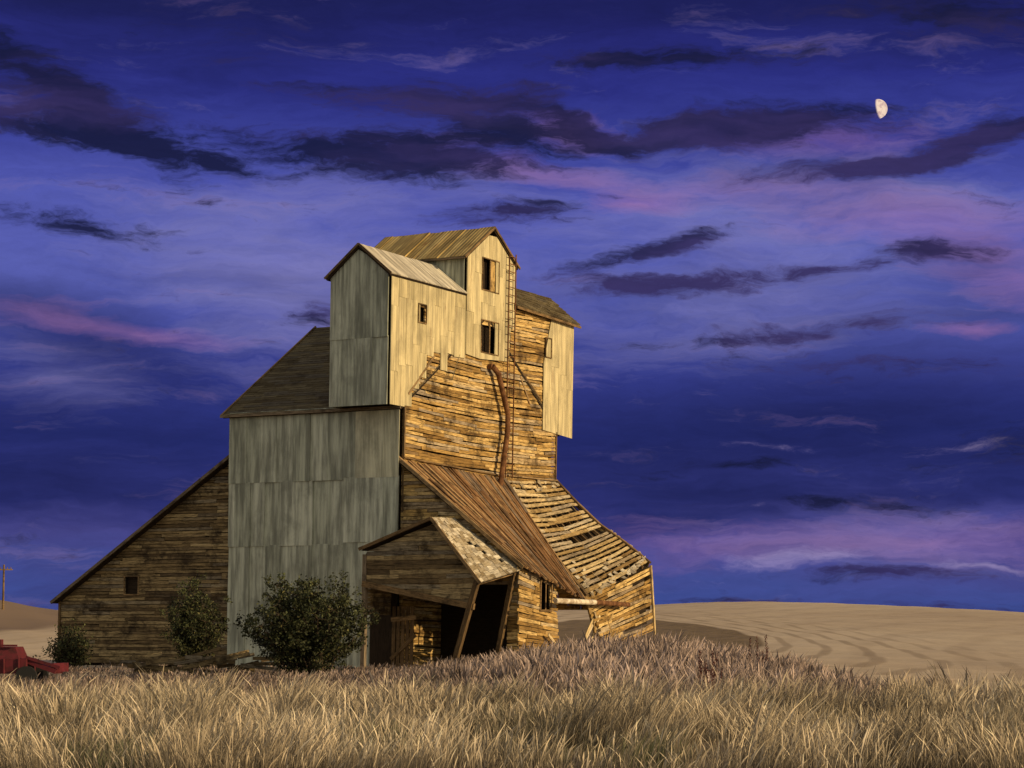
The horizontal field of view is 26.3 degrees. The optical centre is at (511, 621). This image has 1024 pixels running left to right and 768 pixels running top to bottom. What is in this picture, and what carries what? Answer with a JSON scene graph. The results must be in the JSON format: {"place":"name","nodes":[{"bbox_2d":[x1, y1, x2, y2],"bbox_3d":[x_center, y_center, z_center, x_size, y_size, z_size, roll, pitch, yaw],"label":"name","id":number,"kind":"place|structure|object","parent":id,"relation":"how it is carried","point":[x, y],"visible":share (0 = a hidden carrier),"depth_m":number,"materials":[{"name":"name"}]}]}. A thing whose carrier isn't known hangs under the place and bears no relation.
{"place":"outdoors","nodes":[
{"label":"outdoors","id":0,"kind":"place"},
{"bbox_2d":[0,600,1023,767],"bbox_3d":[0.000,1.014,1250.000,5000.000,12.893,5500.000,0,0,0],"label":"ground","id":1,"kind":"structure","parent":0,"point":[893,639],"depth_m":197.92,"materials":[{"name":"soil"}]},
{"bbox_2d":[0,564,12,609],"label":"utility pole","id":2,"kind":"object","parent":1,"relation":"on","point":[3,584],"visible":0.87,"depth_m":256.90,"materials":[{"name":"wood"}]},
{"bbox_2d":[0,639,68,683],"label":"farm wagon","id":3,"kind":"object","parent":1,"relation":"on","point":[12,659],"visible":0.8,"depth_m":73.95,"materials":[{"name":"red paint"}]},
{"bbox_2d":[33,617,93,668],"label":"shrub","id":4,"kind":"object","parent":1,"relation":"on","point":[71,650],"visible":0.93,"depth_m":96.76,"materials":[{"name":"green plant"}]},
{"bbox_2d":[60,464,228,667],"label":"lean to plank wall","id":5,"kind":"structure","parent":1,"relation":"on","point":[148,556],"depth_m":106.86,"materials":[{"name":"brown wood"}]},
{"bbox_2d":[159,571,232,670],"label":"shrub","id":6,"kind":"object","parent":1,"relation":"on","point":[190,634],"visible":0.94,"depth_m":93.62,"materials":[{"name":"green plant"}]},
{"bbox_2d":[127,647,285,676],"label":"lumber pile","id":7,"kind":"object","parent":1,"relation":"on","point":[195,660],"visible":0.82,"depth_m":87.83,"materials":[{"name":"brown wood"}]},
{"bbox_2d":[233,570,380,676],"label":"shrub","id":8,"kind":"object","parent":1,"relation":"on","point":[305,642],"visible":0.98,"depth_m":84.32,"materials":[{"name":"green plant"}]},
{"bbox_2d":[66,258,551,669],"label":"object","id":9,"kind":"object","parent":1,"relation":"on","point":[481,636],"visible":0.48,"depth_m":102.76,"materials":[{"name":"brown wood"}]},
{"bbox_2d":[53,459,228,603],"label":"lean to roof deck","id":10,"kind":"object","parent":9,"relation":"on","point":[144,530],"visible":0.1,"depth_m":107.07,"materials":[{"name":"brown wood"}]},
{"bbox_2d":[227,249,464,668],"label":"tin front sheets","id":11,"kind":"object","parent":9,"relation":"attached to","point":[303,501],"visible":0.58,"depth_m":101.86,"materials":[{"name":"grey metal"}]},
{"bbox_2d":[355,409,399,477],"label":"corrugated sheet","id":12,"kind":"object","parent":11,"relation":"attached to","point":[376,443],"visible":1,"depth_m":100.30,"materials":[{"name":"metal"}]},
{"bbox_2d":[223,320,559,436],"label":"roof deck","id":13,"kind":"structure","parent":9,"relation":"on","point":[492,328],"depth_m":103.48,"materials":[{"name":"brown wood"}]},
{"bbox_2d":[224,323,542,414],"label":"roof","id":14,"kind":"structure","parent":13,"relation":"on","point":[296,378],"depth_m":105.54,"materials":[{"name":"brown wood"}]},
{"bbox_2d":[326,245,466,295],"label":"gallery roof deck","id":15,"kind":"structure","parent":9,"relation":"on","point":[362,250],"depth_m":99.89,"materials":[{"name":"brown wood"}]},
{"bbox_2d":[326,244,467,293],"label":"gallery roof","id":16,"kind":"structure","parent":15,"relation":"on","point":[403,266],"depth_m":101.89,"materials":[{"name":"metal"}]},
{"bbox_2d":[374,226,513,260],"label":"headhouse roof","id":17,"kind":"structure","parent":9,"relation":"on","point":[445,244],"depth_m":107.02,"materials":[{"name":"metal"}]},
{"bbox_2d":[427,230,517,269],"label":"headhouse roof deck","id":18,"kind":"structure","parent":9,"relation":"on","point":[494,233],"depth_m":107.33,"materials":[{"name":"brown wood"}]},
{"bbox_2d":[516,288,579,325],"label":"gallery roof","id":19,"kind":"structure","parent":9,"relation":"on","point":[548,306],"depth_m":113.12,"materials":[{"name":"brown wood"}]},
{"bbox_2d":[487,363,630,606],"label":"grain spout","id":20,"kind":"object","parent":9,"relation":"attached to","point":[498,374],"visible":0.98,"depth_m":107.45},
{"bbox_2d":[553,598,596,604],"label":"pale pole","id":21,"kind":"object","parent":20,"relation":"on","point":[574,601],"visible":1,"depth_m":100.16,"materials":[{"name":"beige wood"}]},
{"bbox_2d":[50,226,580,650],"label":"trim boards","id":22,"kind":"object","parent":1,"relation":"on","point":[432,488],"depth_m":104.73,"materials":[{"name":"brown wood"}]},
{"bbox_2d":[358,517,516,667],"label":"porch posts","id":23,"kind":"object","parent":1,"relation":"on","point":[410,618],"visible":0.76,"depth_m":97.18,"materials":[{"name":"brown wood"}]},
{"bbox_2d":[366,524,475,614],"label":"porch gable boards","id":24,"kind":"object","parent":23,"relation":"attached to","point":[381,567],"visible":0.92,"depth_m":96.42,"materials":[{"name":"brown wood"}]},
{"bbox_2d":[361,521,522,583],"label":"porch deck","id":25,"kind":"structure","parent":23,"relation":"on","point":[414,529],"depth_m":97.12,"materials":[{"name":"brown wood"}]},
{"bbox_2d":[362,517,522,581],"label":"porch shingles","id":26,"kind":"object","parent":25,"relation":"on","point":[488,565],"visible":0.75,"depth_m":96.35,"materials":[{"name":"beige wood"}]},
{"bbox_2d":[399,305,555,666],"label":"plank wall","id":27,"kind":"structure","parent":1,"relation":"on","point":[415,424],"depth_m":105.96,"materials":[{"name":"brown wood"}]},
{"bbox_2d":[389,235,573,438],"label":"tin side sheets","id":28,"kind":"object","parent":27,"relation":"attached to","point":[414,343],"visible":1,"depth_m":104.99,"materials":[{"name":"beige metal"}]},
{"bbox_2d":[489,261,495,291],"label":"window board","id":29,"kind":"object","parent":28,"relation":"attached to","point":[493,265],"depth_m":107.11,"materials":[{"name":"brown wood"}]},
{"bbox_2d":[501,253,516,478],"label":"ladder","id":30,"kind":"object","parent":27,"relation":"attached to","point":[508,348],"visible":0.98,"depth_m":108.67,"materials":[{"name":"brown wood"}]},
{"bbox_2d":[0,627,982,703],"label":"tall weeds","id":31,"kind":"object","parent":1,"relation":"on","point":[564,661],"visible":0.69,"depth_m":70.13,"materials":[{"name":"brown plant"}]},
{"bbox_2d":[0,660,1023,767],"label":"dry grass","id":32,"kind":"structure","parent":1,"relation":"on","point":[313,725],"depth_m":36.86,"materials":[{"name":"beige plant"}]},
{"bbox_2d":[399,466,653,664],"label":"shed plank walls","id":33,"kind":"structure","parent":1,"relation":"on","point":[420,513],"depth_m":99.68,"materials":[{"name":"brown wood"}]},
{"bbox_2d":[399,461,579,597],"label":"side shed roof deck","id":34,"kind":"structure","parent":33,"relation":"on","point":[475,528],"depth_m":98.81,"materials":[{"name":"brown wood"}]},
{"bbox_2d":[399,455,585,598],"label":"side shed roof","id":35,"kind":"structure","parent":33,"relation":"on","point":[493,508],"depth_m":102.09,"materials":[{"name":"brown wood"}]},
{"bbox_2d":[506,478,650,595],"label":"roof rafters","id":36,"kind":"object","parent":33,"relation":"on","point":[579,507],"visible":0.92,"depth_m":109.33,"materials":[{"name":"brown wood"}]},
{"bbox_2d":[508,480,647,592],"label":"roof laths","id":37,"kind":"object","parent":36,"relation":"on","point":[556,520],"visible":0.98,"depth_m":108.67,"materials":[{"name":"brown wood"}]},
{"bbox_2d":[513,479,645,595],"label":"shingle scraps","id":38,"kind":"object","parent":36,"relation":"on","point":[633,569],"visible":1,"depth_m":106.33,"materials":[{"name":"brown wood"}]},
{"bbox_2d":[516,484,646,593],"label":"roof tar paper","id":39,"kind":"object","parent":36,"relation":"on","point":[580,539],"visible":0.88,"depth_m":109.18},
{"bbox_2d":[590,569,646,634],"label":"shed wall sheathing","id":40,"kind":"object","parent":33,"relation":"attached to","point":[641,610],"visible":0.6,"depth_m":107.80,"materials":[{"name":"brown wood"}]},
{"bbox_2d":[547,565,655,647],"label":"fallen boards","id":41,"kind":"object","parent":1,"relation":"on","point":[593,627],"visible":0.2,"depth_m":103.80,"materials":[{"name":"brown wood"}]},
{"bbox_2d":[697,650,724,689],"bbox_3d":[5.298,1.453,58.038,0.755,1.525,0.645,0,0,0],"label":"dock weed","id":42,"kind":"object","parent":1,"relation":"on","point":[712,674],"visible":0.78,"depth_m":58.08,"materials":[{"name":"red plant"}]},
{"bbox_2d":[751,701,762,750],"bbox_3d":[3.962,1.745,35.492,0.213,0.925,0.070,0,0,12],"label":"dead stick","id":43,"kind":"object","parent":1,"relation":"on","point":[757,717],"visible":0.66,"depth_m":35.47,"materials":[{"name":"brown wood"}]},
{"bbox_2d":[748,635,768,675],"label":"dock weed","id":44,"kind":"object","parent":1,"relation":"on","point":[762,654],"visible":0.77,"depth_m":69.94,"materials":[{"name":"red plant"}]},
{"bbox_2d":[0,0,1023,611],"label":"sky","id":45,"kind":"structure","parent":0,"point":[798,355],"materials":[{"name":"blue"}]},
{"bbox_2d":[876,99,886,117],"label":"moon","id":46,"kind":"object","parent":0,"point":[881,106],"visible":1,"depth_m":2989.35,"materials":[{"name":"white"}]}
]}

